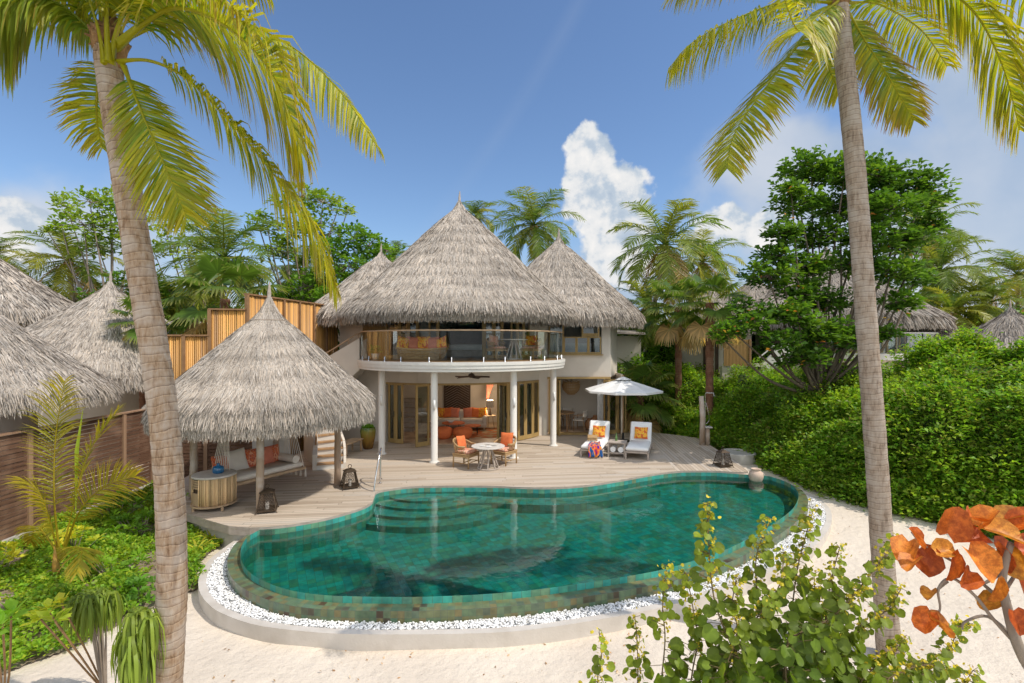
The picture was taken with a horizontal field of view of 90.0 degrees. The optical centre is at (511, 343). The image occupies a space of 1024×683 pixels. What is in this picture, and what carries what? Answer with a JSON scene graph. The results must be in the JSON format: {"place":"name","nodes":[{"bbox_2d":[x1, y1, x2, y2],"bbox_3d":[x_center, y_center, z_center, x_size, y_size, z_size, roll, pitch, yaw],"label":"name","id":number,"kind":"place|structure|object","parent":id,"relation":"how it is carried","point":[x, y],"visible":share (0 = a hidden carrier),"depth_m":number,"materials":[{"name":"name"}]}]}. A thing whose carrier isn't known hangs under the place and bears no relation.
{"place":"outdoors","nodes":[
{"label":"outdoors","id":0,"kind":"place"},
{"bbox_2d":[0,495,220,673],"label":"garden soil","id":1,"kind":"structure","parent":0,"point":[35,657],"depth_m":8.37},
{"bbox_2d":[0,541,28,571],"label":"beach cabbage bush","id":2,"kind":"object","parent":1,"relation":"on","point":[12,546],"visible":0.98,"depth_m":9.06,"materials":[{"name":"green plant"}]},
{"bbox_2d":[2,372,148,582],"bbox_3d":[-7.659,2.265,8.695,4.106,3.669,1.463,0,0,26],"label":"young coconut palm","id":3,"kind":"object","parent":1,"relation":"on","point":[59,555],"visible":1,"depth_m":8.52,"materials":[{"name":"green plant"}]},
{"bbox_2d":[49,524,105,555],"bbox_3d":[-8.511,3.797,9.868,1.089,0.654,0.763,0,0,22],"label":"beach cabbage bush","id":4,"kind":"object","parent":1,"relation":"on","point":[75,535],"visible":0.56,"depth_m":9.84,"materials":[{"name":"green plant"}]},
{"bbox_2d":[0,480,223,668],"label":"ground cover","id":5,"kind":"object","parent":1,"relation":"on","point":[39,555],"visible":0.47,"depth_m":8.76,"materials":[{"name":"green plant"}]},
{"bbox_2d":[76,488,150,521],"bbox_3d":[-9.217,3.739,11.761,1.536,0.715,1.415,0,0,0],"label":"beach cabbage bush","id":6,"kind":"object","parent":1,"relation":"on","point":[139,499],"visible":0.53,"depth_m":11.74,"materials":[{"name":"green plant"}]},
{"bbox_2d":[77,546,151,575],"bbox_3d":[-6.898,3.852,9.011,1.065,0.528,0.830,0,0,0],"label":"beach cabbage bush","id":7,"kind":"object","parent":1,"relation":"on","point":[114,559],"visible":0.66,"depth_m":8.85,"materials":[{"name":"green plant"}]},
{"bbox_2d":[95,505,154,535],"bbox_3d":[-8.020,3.812,10.985,1.260,0.602,1.308,0,0,-11],"label":"beach cabbage bush","id":8,"kind":"object","parent":1,"relation":"on","point":[142,514],"visible":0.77,"depth_m":10.83,"materials":[{"name":"green plant"}]},
{"bbox_2d":[121,573,155,603],"bbox_3d":[-5.923,3.873,8.026,0.890,0.474,1.058,0,0,-45],"label":"beach cabbage bush","id":9,"kind":"object","parent":1,"relation":"on","point":[140,580],"visible":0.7,"depth_m":8.02,"materials":[{"name":"green plant"}]},
{"bbox_2d":[404,398,421,431],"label":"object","id":10,"kind":"structure","parent":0,"point":[409,414],"depth_m":21.98,"materials":[{"name":"wood"}]},
{"bbox_2d":[445,328,499,356],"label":"glass door","id":11,"kind":"structure","parent":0,"point":[465,343],"depth_m":21.40,"materials":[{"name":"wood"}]},
{"bbox_2d":[0,0,1023,324],"label":"sky","id":12,"kind":"structure","parent":0,"point":[483,100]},
{"bbox_2d":[1,462,1023,682],"bbox_3d":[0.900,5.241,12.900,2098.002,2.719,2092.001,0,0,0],"label":"sand ground","id":13,"kind":"structure","parent":0,"point":[209,656],"depth_m":6.79,"materials":[{"name":"sand"}]},
{"bbox_2d":[0,597,30,682],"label":"garden shrub","id":14,"kind":"object","parent":13,"relation":"on","point":[10,605],"visible":1,"depth_m":5.13,"materials":[{"name":"green plant"}]},
{"bbox_2d":[0,237,45,273],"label":"coconut palm","id":15,"kind":"object","parent":13,"relation":"on","point":[2,246],"visible":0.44,"depth_m":33.34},
{"bbox_2d":[0,258,73,327],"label":"thatched hut","id":16,"kind":"object","parent":13,"relation":"on","point":[26,300],"visible":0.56,"depth_m":21.30,"materials":[{"name":"plant"}]},
{"bbox_2d":[19,591,98,682],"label":"garden shrub","id":17,"kind":"object","parent":13,"relation":"on","point":[43,613],"visible":0.98,"depth_m":5.41,"materials":[{"name":"green plant"}]},
{"bbox_2d":[0,314,124,530],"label":"thatched hut","id":18,"kind":"object","parent":13,"relation":"on","point":[29,361],"visible":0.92,"depth_m":11.30,"materials":[{"name":"plant"}]},
{"bbox_2d":[1,229,123,302],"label":"coconut palm","id":19,"kind":"object","parent":13,"relation":"on","point":[59,270],"visible":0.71,"depth_m":30.26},
{"bbox_2d":[58,587,128,682],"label":"drooping shrub","id":20,"kind":"object","parent":13,"relation":"on","point":[92,610],"visible":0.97,"depth_m":5.76,"materials":[{"name":"green plant"}]},
{"bbox_2d":[33,184,161,296],"bbox_3d":[-23.547,-2.524,28.556,6.530,13.087,4.137,0,0,-15],"label":"almond tree","id":21,"kind":"object","parent":13,"relation":"on","point":[74,216],"visible":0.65,"depth_m":28.45,"materials":[{"name":"green plant"}]},
{"bbox_2d":[25,271,191,467],"bbox_3d":[-14.901,0.695,18.993,9.507,6.811,9.533,0,0,0],"label":"thatched hut","id":22,"kind":"object","parent":13,"relation":"on","point":[77,331],"visible":0.35,"depth_m":16.95,"materials":[{"name":"plant"}]},
{"bbox_2d":[71,263,170,306],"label":"almond tree","id":23,"kind":"object","parent":13,"relation":"on","point":[118,284],"visible":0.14,"depth_m":26.67,"materials":[{"name":"green plant"}]},
{"bbox_2d":[0,408,251,541],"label":"slat fence","id":24,"kind":"object","parent":13,"relation":"on","point":[123,432],"visible":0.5,"depth_m":11.89,"materials":[{"name":"wood"}]},
{"bbox_2d":[110,606,165,682],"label":"drooping shrub","id":25,"kind":"object","parent":13,"relation":"on","point":[134,649],"visible":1,"depth_m":4.91,"materials":[{"name":"green plant"}]},
{"bbox_2d":[104,289,183,461],"bbox_3d":[-12.539,1.058,17.519,2.432,5.884,2.257,0,0,0],"label":"fan palm","id":26,"kind":"object","parent":13,"relation":"on","point":[131,332],"visible":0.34,"depth_m":17.12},
{"bbox_2d":[84,270,203,321],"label":"coconut palm","id":27,"kind":"object","parent":13,"relation":"on","point":[167,287],"visible":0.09,"depth_m":27.66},
{"bbox_2d":[0,0,384,682],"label":"coconut palm","id":28,"kind":"object","parent":13,"relation":"on","point":[122,136],"visible":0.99,"depth_m":5.06,"materials":[{"name":"plant"}]},
{"bbox_2d":[148,207,258,307],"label":"almond tree","id":29,"kind":"object","parent":13,"relation":"on","point":[171,251],"visible":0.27,"depth_m":29.86,"materials":[{"name":"green plant"}]},
{"bbox_2d":[189,522,244,546],"bbox_3d":[-7.017,3.975,12.240,2.074,0.450,5.355,0,0,-22],"label":"deck foundation","id":30,"kind":"object","parent":13,"relation":"on","point":[228,539],"visible":0.02,"depth_m":10.37,"materials":[{"name":"concrete"}]},
{"bbox_2d":[148,208,291,312],"bbox_3d":[-14.868,-1.507,25.903,7.082,11.020,7.028,0,0,0],"label":"coconut palm","id":31,"kind":"object","parent":13,"relation":"on","point":[225,250],"visible":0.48,"depth_m":25.27,"materials":[{"name":"plant"}]},
{"bbox_2d":[161,247,292,341],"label":"fan palm","id":32,"kind":"object","parent":13,"relation":"on","point":[237,272],"visible":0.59,"depth_m":17.82,"materials":[{"name":"plant"}]},
{"bbox_2d":[167,293,337,474],"bbox_3d":[-7.698,1.209,16.910,1.763,5.382,6.682,0,0,28],"label":"bamboo fence","id":33,"kind":"object","parent":13,"relation":"on","point":[187,352],"visible":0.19,"depth_m":14.95,"materials":[{"name":"wood"}]},
{"bbox_2d":[48,280,471,349],"bbox_3d":[-20.019,-0.011,31.327,45.521,8.684,6.536,0,0,0],"label":"shrub belt","id":34,"kind":"object","parent":13,"relation":"on","point":[171,290],"depth_m":30.30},
{"bbox_2d":[253,243,339,292],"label":"coconut palm","id":35,"kind":"object","parent":13,"relation":"on","point":[300,264],"visible":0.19,"depth_m":32.31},
{"bbox_2d":[240,177,357,301],"bbox_3d":[-11.836,-2.625,28.651,5.972,13.278,3.154,0,0,-30],"label":"almond tree","id":36,"kind":"object","parent":13,"relation":"on","point":[310,205],"visible":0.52,"depth_m":28.44,"materials":[{"name":"green plant"}]},
{"bbox_2d":[272,219,407,347],"bbox_3d":[-9.543,-1.370,27.834,7.619,10.787,4.080,0,0,-15],"label":"almond tree","id":37,"kind":"object","parent":13,"relation":"on","point":[308,280],"visible":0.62,"depth_m":27.80,"materials":[{"name":"green plant"}]},
{"bbox_2d":[184,428,746,526],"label":"wooden deck","id":38,"kind":"structure","parent":13,"relation":"on","point":[313,495],"depth_m":14.32,"materials":[{"name":"wood"}]},
{"bbox_2d":[190,468,237,511],"bbox_3d":[-6.570,3.228,11.300,0.910,0.745,0.910,0,0,-6],"label":"drum table","id":39,"kind":"object","parent":38,"relation":"on","point":[210,489],"visible":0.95,"depth_m":11.00,"materials":[{"name":"wood"}]},
{"bbox_2d":[140,282,375,509],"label":"pavilion","id":40,"kind":"structure","parent":38,"relation":"on","point":[267,371],"depth_m":10.97,"materials":[{"name":"plant"}]},
{"bbox_2d":[214,433,306,485],"bbox_3d":[-6.200,2.170,12.550,0.860,2.540,2.148,0,0,30],"label":"swing bed","id":41,"kind":"object","parent":40,"relation":"hanging from","point":[271,470],"visible":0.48,"depth_m":12.46,"materials":[{"name":"white wood"}]},
{"bbox_2d":[226,447,248,470],"bbox_3d":[-6.618,2.796,12.306,0.242,0.512,0.542,0,0,29],"label":"cushion","id":42,"kind":"object","parent":41,"relation":"on","point":[238,459],"visible":0.84,"depth_m":12.28,"materials":[{"name":"beige fabric"}]},
{"bbox_2d":[245,448,255,466],"bbox_3d":[-6.424,2.823,12.702,0.227,0.453,0.480,0,0,31],"label":"cushion","id":43,"kind":"object","parent":41,"relation":"on","point":[250,454],"visible":0.63,"depth_m":12.60,"materials":[{"name":"orange fabric"}]},
{"bbox_2d":[255,484,278,514],"bbox_3d":[-5.270,3.309,11.020,0.446,0.593,0.446,0,0,-20],"label":"lantern","id":44,"kind":"object","parent":38,"relation":"on","point":[265,492],"visible":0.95,"depth_m":10.92,"materials":[{"name":"brown metal"}]},
{"bbox_2d":[252,433,289,453],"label":"garden wall","id":45,"kind":"structure","parent":38,"relation":"on","point":[282,441],"depth_m":14.74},
{"bbox_2d":[339,464,359,490],"bbox_3d":[-4.060,3.309,12.820,0.446,0.593,0.446,0,0,-29],"label":"lantern","id":46,"kind":"object","parent":38,"relation":"on","point":[349,483],"visible":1,"depth_m":12.75,"materials":[{"name":"brown metal"}]},
{"bbox_2d":[360,427,375,448],"bbox_3d":[-4.950,3.235,17.600,0.530,0.730,0.530,0,0,0],"label":"glazed urn","id":47,"kind":"object","parent":38,"relation":"on","point":[367,435],"visible":0.88,"depth_m":17.41,"materials":[{"name":"green ceramic"}]},
{"bbox_2d":[452,437,478,468],"bbox_3d":[-1.410,3.198,15.107,0.697,0.806,0.736,0,0,28],"label":"rattan armchair","id":48,"kind":"object","parent":38,"relation":"on","point":[468,452],"visible":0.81,"depth_m":14.92,"materials":[{"name":"beige wicker"}]},
{"bbox_2d":[187,471,747,535],"bbox_3d":[-0.900,3.686,16.718,16.000,0.169,13.364,0,0,0],"label":"deck edge","id":49,"kind":"object","parent":38,"relation":"attached to","point":[235,530],"visible":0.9,"depth_m":10.85,"materials":[{"name":"grey wood"}]},
{"bbox_2d":[304,191,645,469],"bbox_3d":[-1.232,-1.105,20.309,14.786,9.411,10.610,0,0,-10],"label":"villa","id":50,"kind":"object","parent":38,"relation":"on","point":[459,265],"visible":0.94,"depth_m":18.27,"materials":[{"name":"plant"}]},
{"bbox_2d":[388,382,394,442],"bbox_3d":[-4.350,2.495,18.580,0.340,2.170,0.045,0,0,28],"label":"door","id":51,"kind":"structure","parent":50,"relation":"in","point":[392,440],"depth_m":18.61,"materials":[{"name":"brown wood"}]},
{"bbox_2d":[391,385,400,438],"bbox_3d":[-4.226,2.475,18.837,0.600,2.150,0.081,0,0,23],"label":"curtain","id":52,"kind":"object","parent":50,"relation":"hanging from","point":[399,411],"visible":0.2,"depth_m":18.83,"materials":[{"name":"beige fabric"}]},
{"bbox_2d":[395,383,403,443],"bbox_3d":[-4.057,2.495,18.397,0.320,2.170,0.084,0,0,20],"label":"door","id":53,"kind":"structure","parent":50,"relation":"in","point":[401,441],"depth_m":18.39,"materials":[{"name":"brown wood"}]},
{"bbox_2d":[396,342,448,360],"bbox_3d":[-2.930,0.194,16.750,1.740,0.678,1.298,0,0,-4],"label":"basket sofa","id":54,"kind":"object","parent":50,"relation":"on","point":[431,352],"visible":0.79,"depth_m":16.29,"materials":[{"name":"wicker"}]},
{"bbox_2d":[415,384,429,446],"bbox_3d":[-3.130,2.495,17.910,0.045,2.170,0.580,0,0,44],"label":"door","id":55,"kind":"structure","parent":50,"relation":"in","point":[417,444],"depth_m":17.87,"materials":[{"name":"brown wood"}]},
{"bbox_2d":[438,426,452,438],"bbox_3d":[-2.620,3.365,19.400,0.740,0.430,0.740,0,0,0],"label":"pouf","id":56,"kind":"object","parent":50,"relation":"on","point":[444,432],"visible":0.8,"depth_m":19.12,"materials":[{"name":"orange fabric"}]},
{"bbox_2d":[444,385,470,408],"bbox_3d":[-2.500,2.447,23.370,1.210,2.365,0.060,0,0,0],"label":"wall art","id":57,"kind":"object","parent":50,"relation":"attached to","point":[454,396],"depth_m":23.36,"materials":[{"name":"brown wood"}]},
{"bbox_2d":[425,428,499,437],"bbox_3d":[-1.900,3.574,20.600,2.800,0.010,2.200,0,0,0],"label":"rug","id":58,"kind":"object","parent":50,"relation":"on","point":[488,433],"visible":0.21,"depth_m":20.37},
{"bbox_2d":[438,409,487,429],"bbox_3d":[-2.150,3.190,21.517,2.220,0.780,0.885,0,0,0],"label":"sofa","id":59,"kind":"object","parent":58,"relation":"on","point":[482,421],"visible":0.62,"depth_m":21.11,"materials":[{"name":"beige fabric"}]},
{"bbox_2d":[453,426,472,438],"bbox_3d":[-1.860,3.365,19.350,0.740,0.430,0.740,0,0,0],"label":"pouf","id":60,"kind":"object","parent":50,"relation":"on","point":[463,430],"visible":0.77,"depth_m":19.08,"materials":[{"name":"orange fabric"}]},
{"bbox_2d":[486,338,507,359],"bbox_3d":[-0.559,0.164,17.385,0.641,0.741,0.677,0,0,42],"label":"rattan armchair","id":61,"kind":"object","parent":50,"relation":"on","point":[491,347],"visible":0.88,"depth_m":17.21,"materials":[{"name":"brown wicker"}]},
{"bbox_2d":[497,383,508,442],"bbox_3d":[-0.345,2.495,18.327,0.084,2.170,0.595,0,0,-42],"label":"door","id":62,"kind":"structure","parent":50,"relation":"in","point":[503,384],"depth_m":18.16,"materials":[{"name":"brown wood"}]},
{"bbox_2d":[502,382,509,432],"bbox_3d":[-0.200,2.495,18.750,0.350,2.170,0.045,0,0,-31],"label":"door","id":63,"kind":"structure","parent":50,"relation":"in","point":[503,387],"depth_m":18.68,"materials":[{"name":"brown wood"}]},
{"bbox_2d":[500,339,527,359],"bbox_3d":[0.060,0.188,17.200,0.922,0.695,0.922,0,0,-17],"label":"round table","id":64,"kind":"object","parent":50,"relation":"on","point":[515,342],"visible":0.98,"depth_m":17.08,"materials":[{"name":"stone"}]},
{"bbox_2d":[517,381,525,439],"bbox_3d":[0.369,2.495,19.081,0.410,2.170,0.085,0,0,-45],"label":"door","id":65,"kind":"structure","parent":50,"relation":"in","point":[523,436],"depth_m":19.07,"materials":[{"name":"brown wood"}]},
{"bbox_2d":[521,383,530,435],"bbox_3d":[0.598,2.475,19.650,0.081,2.150,0.784,0,0,40],"label":"curtain","id":66,"kind":"object","parent":50,"relation":"hanging from","point":[528,408],"visible":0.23,"depth_m":19.65,"materials":[{"name":"beige fabric"}]},
{"bbox_2d":[526,381,532,438],"bbox_3d":[0.645,2.495,19.410,0.045,2.170,0.447,0,0,40],"label":"door","id":67,"kind":"structure","parent":50,"relation":"in","point":[528,436],"depth_m":19.51,"materials":[{"name":"brown wood"}]},
{"bbox_2d":[520,338,541,359],"bbox_3d":[0.692,0.164,17.541,0.677,0.741,0.641,0,0,38],"label":"rattan armchair","id":68,"kind":"object","parent":50,"relation":"on","point":[531,347],"visible":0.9,"depth_m":17.38,"materials":[{"name":"beige wicker"}]},
{"bbox_2d":[533,380,538,436],"bbox_3d":[0.915,2.495,19.770,0.045,2.170,0.455,0,0,33],"label":"door","id":69,"kind":"structure","parent":50,"relation":"in","point":[535,434],"depth_m":19.89,"materials":[{"name":"brown wood"}]},
{"bbox_2d":[552,326,558,354],"bbox_3d":[1.748,-0.175,20.602,0.304,1.350,0.081,0,0,0],"label":"curtain","id":70,"kind":"object","parent":50,"relation":"hanging from","point":[555,341],"visible":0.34,"depth_m":20.60,"materials":[{"name":"white fabric"}]},
{"bbox_2d":[557,380,559,435],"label":"door","id":71,"kind":"structure","parent":50,"relation":"in","point":[558,381],"depth_m":20.12,"materials":[{"name":"brown wood"}]},
{"bbox_2d":[562,380,579,394],"bbox_3d":[2.450,1.654,21.200,0.760,0.888,0.760,0,0,0],"label":"pendant lamp","id":72,"kind":"object","parent":50,"relation":"hanging from","point":[571,391],"visible":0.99,"depth_m":20.97,"materials":[{"name":"brown wicker"}]},
{"bbox_2d":[597,379,604,420],"bbox_3d":[3.568,2.450,20.492,0.304,2.200,0.081,0,0,4],"label":"curtain","id":73,"kind":"object","parent":50,"relation":"hanging from","point":[600,406],"visible":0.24,"depth_m":20.49,"materials":[{"name":"white fabric"}]},
{"bbox_2d":[603,380,609,420],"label":"door","id":74,"kind":"structure","parent":50,"relation":"in","point":[604,381],"depth_m":20.07,"materials":[{"name":"brown wood"}]},
{"bbox_2d":[617,329,645,371],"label":"wall","id":75,"kind":"structure","parent":50,"relation":"attached to","point":[627,346],"depth_m":25.80,"materials":[{"name":"paint"}]},
{"bbox_2d":[471,442,504,470],"bbox_3d":[-0.690,3.271,14.780,0.970,0.662,0.970,0,0,0],"label":"round table","id":76,"kind":"object","parent":38,"relation":"on","point":[490,449],"visible":0.94,"depth_m":14.66,"materials":[{"name":"wood"}]},
{"bbox_2d":[490,435,516,466],"bbox_3d":[-0.205,3.198,15.464,0.736,0.806,0.697,0,0,38],"label":"rattan armchair","id":77,"kind":"object","parent":38,"relation":"on","point":[509,449],"visible":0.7,"depth_m":15.26,"materials":[{"name":"beige wicker"}]},
{"bbox_2d":[580,420,611,457],"bbox_3d":[2.829,3.131,17.118,0.735,0.938,1.955,0,0,19],"label":"sun lounger","id":78,"kind":"object","parent":38,"relation":"on","point":[603,442],"visible":0.59,"depth_m":17.40,"materials":[{"name":"fabric"}]},
{"bbox_2d":[588,441,602,457],"bbox_3d":[2.627,3.362,16.327,0.458,0.408,0.703,0,0,1],"label":"towel","id":79,"kind":"object","parent":78,"relation":"on","point":[595,449],"visible":1,"depth_m":16.05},
{"bbox_2d":[585,375,662,441],"bbox_3d":[4.100,2.373,18.900,2.642,2.455,2.642,0,0,0],"label":"parasol","id":80,"kind":"object","parent":38,"relation":"on","point":[622,385],"visible":0.96,"depth_m":18.27,"materials":[{"name":"white fabric"}]},
{"bbox_2d":[625,421,652,459],"bbox_3d":[4.189,3.131,16.818,0.735,0.938,1.955,0,0,19],"label":"sun lounger","id":81,"kind":"object","parent":38,"relation":"on","point":[639,446],"visible":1,"depth_m":16.82,"materials":[{"name":"fabric"}]},
{"bbox_2d":[699,393,714,445],"bbox_3d":[6.939,2.663,18.201,0.559,1.877,0.321,0,0,20],"label":"outdoor shower","id":82,"kind":"object","parent":38,"relation":"on","point":[704,437],"visible":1,"depth_m":18.14,"materials":[{"name":"wood"}]},
{"bbox_2d":[712,446,733,467],"bbox_3d":[6.200,3.309,15.050,0.446,0.593,0.446,0,0,-11],"label":"lantern","id":83,"kind":"object","parent":38,"relation":"on","point":[722,463],"visible":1,"depth_m":14.97,"materials":[{"name":"brown metal"}]},
{"bbox_2d":[721,448,756,464],"bbox_3d":[7.500,3.830,17.000,1.120,0.500,1.120,0,0,0],"label":"foot basin","id":84,"kind":"object","parent":38,"relation":"on","point":[742,457],"visible":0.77,"depth_m":16.53,"materials":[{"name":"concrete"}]},
{"bbox_2d":[462,200,502,233],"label":"coconut palm","id":85,"kind":"object","parent":13,"relation":"on","point":[475,211],"visible":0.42,"depth_m":43.54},
{"bbox_2d":[198,472,831,650],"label":"swimming pool","id":86,"kind":"structure","parent":13,"relation":"on","point":[417,555],"depth_m":9.92,"materials":[{"name":"tile"}]},
{"bbox_2d":[748,467,763,484],"bbox_3d":[6.720,3.643,14.100,0.390,0.415,0.390,0,0,0],"label":"clay pot","id":87,"kind":"object","parent":86,"relation":"on","point":[756,476],"visible":1,"depth_m":13.98,"materials":[{"name":"ceramic"}]},
{"bbox_2d":[207,506,823,629],"bbox_3d":[1.552,3.935,10.053,13.584,0.001,4.924,0,0,-20],"label":"pebble bed base","id":88,"kind":"object","parent":13,"relation":"on","point":[517,624],"visible":0.19,"depth_m":7.50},
{"bbox_2d":[206,496,825,629],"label":"marble pebbles","id":89,"kind":"object","parent":88,"relation":"on","point":[333,624],"visible":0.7,"depth_m":7.50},
{"bbox_2d":[484,186,586,264],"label":"coconut palm","id":90,"kind":"object","parent":13,"relation":"on","point":[534,234],"visible":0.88,"depth_m":33.33,"materials":[{"name":"plant"}]},
{"bbox_2d":[615,276,674,349],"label":"coconut palm","id":91,"kind":"object","parent":13,"relation":"on","point":[646,295],"visible":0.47,"depth_m":26.39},
{"bbox_2d":[606,356,684,432],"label":"fan palm","id":92,"kind":"object","parent":13,"relation":"on","point":[638,407],"visible":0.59,"depth_m":21.12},
{"bbox_2d":[607,197,731,351],"bbox_3d":[8.717,-1.933,28.831,6.804,11.898,6.849,0,0,16],"label":"coconut palm","id":93,"kind":"object","parent":13,"relation":"on","point":[668,259],"visible":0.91,"depth_m":28.19,"materials":[{"name":"plant"}]},
{"bbox_2d":[637,276,716,406],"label":"fan palm","id":94,"kind":"object","parent":13,"relation":"on","point":[663,333],"visible":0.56,"depth_m":22.09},
{"bbox_2d":[617,340,795,404],"bbox_3d":[9.698,1.883,26.171,11.201,4.494,4.374,0,0,7],"label":"shrub belt","id":95,"kind":"object","parent":13,"relation":"on","point":[643,357],"depth_m":26.36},
{"bbox_2d":[666,271,751,426],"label":"fan palm","id":96,"kind":"object","parent":13,"relation":"on","point":[698,327],"visible":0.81,"depth_m":19.57,"materials":[{"name":"plant"}]},
{"bbox_2d":[674,228,752,291],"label":"coconut palm","id":97,"kind":"object","parent":13,"relation":"on","point":[706,268],"visible":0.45,"depth_m":32.15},
{"bbox_2d":[578,495,985,682],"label":"round leaf shrub","id":98,"kind":"object","parent":13,"relation":"on","point":[800,654],"visible":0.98,"depth_m":3.38,"materials":[{"name":"plant"}]},
{"bbox_2d":[667,246,957,385],"bbox_3d":[15.168,-0.580,26.661,15.316,9.561,10.707,0,0,0],"label":"neighbour villa","id":99,"kind":"object","parent":13,"relation":"on","point":[931,320],"visible":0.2,"depth_m":23.34,"materials":[{"name":"plant"}]},
{"bbox_2d":[617,305,1023,354],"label":"shrub belt","id":100,"kind":"object","parent":13,"relation":"on","point":[753,338],"depth_m":31.90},
{"bbox_2d":[626,321,1023,541],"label":"hedge","id":101,"kind":"object","parent":13,"relation":"on","point":[776,445],"depth_m":13.18,"materials":[{"name":"plant"}]},
{"bbox_2d":[705,144,961,395],"bbox_3d":[10.337,-1.284,16.387,9.783,10.404,3.770,0,0,-17],"label":"almond tree","id":102,"kind":"object","parent":13,"relation":"on","point":[814,336],"visible":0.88,"depth_m":16.01,"materials":[{"name":"green plant"}]},
{"bbox_2d":[661,0,1023,657],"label":"coconut palm","id":103,"kind":"object","parent":13,"relation":"on","point":[841,25],"visible":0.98,"depth_m":6.73,"materials":[{"name":"plant"}]},
{"bbox_2d":[883,197,982,288],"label":"coconut palm","id":104,"kind":"object","parent":13,"relation":"on","point":[962,236],"visible":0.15,"depth_m":35.02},
{"bbox_2d":[874,230,1022,319],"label":"coconut palm","id":105,"kind":"object","parent":13,"relation":"on","point":[942,259],"visible":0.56,"depth_m":31.97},
{"bbox_2d":[890,504,1023,668],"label":"sea grape","id":106,"kind":"object","parent":13,"relation":"on","point":[1003,561],"visible":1,"depth_m":2.05,"materials":[{"name":"orange plant"}]},
{"bbox_2d":[917,286,1003,331],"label":"coconut palm","id":107,"kind":"object","parent":13,"relation":"on","point":[947,304],"visible":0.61,"depth_m":29.53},
{"bbox_2d":[934,275,1023,328],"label":"tree","id":108,"kind":"object","parent":13,"relation":"on","point":[994,290],"visible":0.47,"depth_m":30.34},
{"bbox_2d":[963,299,1023,349],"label":"thatched hut","id":109,"kind":"object","parent":13,"relation":"on","point":[1009,322],"visible":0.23,"depth_m":25.29,"materials":[{"name":"plant"}]},
{"bbox_2d":[963,249,1023,311],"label":"coconut palm","id":110,"kind":"object","parent":13,"relation":"on","point":[1013,266],"visible":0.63,"depth_m":35.90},
{"bbox_2d":[565,343,593,351],"bbox_3d":[2.750,0.260,21.200,1.320,0.560,0.880,0,0,0],"label":"window","id":111,"kind":"structure","parent":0,"point":[570,347],"depth_m":20.85,"materials":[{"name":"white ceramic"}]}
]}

